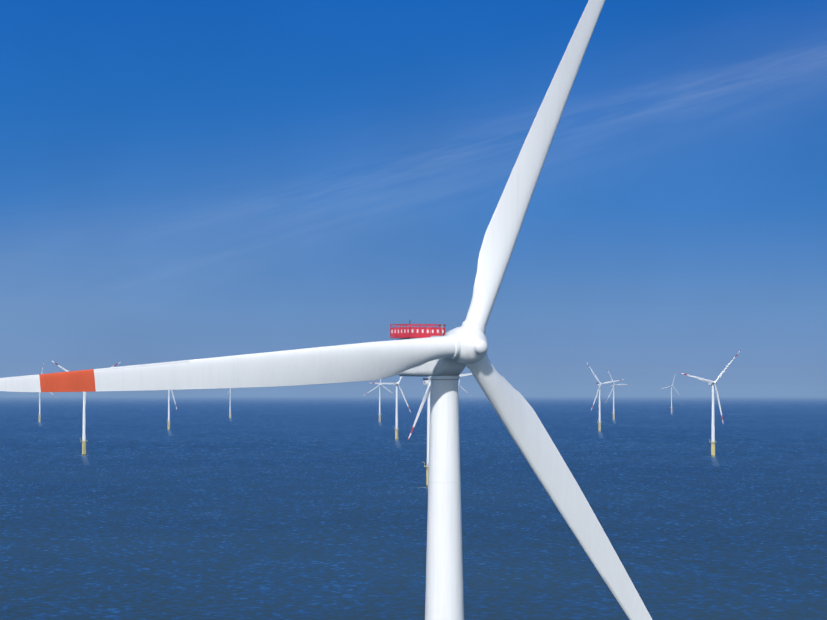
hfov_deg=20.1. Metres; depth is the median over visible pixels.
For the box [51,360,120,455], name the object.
turbine
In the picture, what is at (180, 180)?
sky
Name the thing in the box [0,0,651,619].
turbine
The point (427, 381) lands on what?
turbine
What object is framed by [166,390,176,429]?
turbine
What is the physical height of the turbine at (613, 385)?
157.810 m
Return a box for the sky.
[0,0,826,396]
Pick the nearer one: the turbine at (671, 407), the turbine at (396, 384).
the turbine at (396, 384)
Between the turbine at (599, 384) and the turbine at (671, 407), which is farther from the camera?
the turbine at (671, 407)
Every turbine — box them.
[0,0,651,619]
[21,362,56,422]
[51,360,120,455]
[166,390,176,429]
[227,388,235,418]
[363,379,395,422]
[371,376,410,439]
[408,373,472,487]
[587,363,620,431]
[606,369,631,419]
[659,370,680,412]
[680,353,738,456]
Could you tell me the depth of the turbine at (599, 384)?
4896.36 m
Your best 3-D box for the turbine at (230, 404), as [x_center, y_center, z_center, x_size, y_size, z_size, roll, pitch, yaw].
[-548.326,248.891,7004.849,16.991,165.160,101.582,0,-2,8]
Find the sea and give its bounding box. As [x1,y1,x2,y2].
[0,397,826,619]
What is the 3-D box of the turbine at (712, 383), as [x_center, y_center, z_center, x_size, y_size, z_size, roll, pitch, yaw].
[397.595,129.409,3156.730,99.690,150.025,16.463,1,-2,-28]
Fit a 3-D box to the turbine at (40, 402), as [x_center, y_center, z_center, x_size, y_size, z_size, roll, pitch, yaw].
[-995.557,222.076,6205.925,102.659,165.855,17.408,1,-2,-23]
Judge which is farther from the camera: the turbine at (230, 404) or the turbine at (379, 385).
the turbine at (230, 404)
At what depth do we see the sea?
1806.51 m

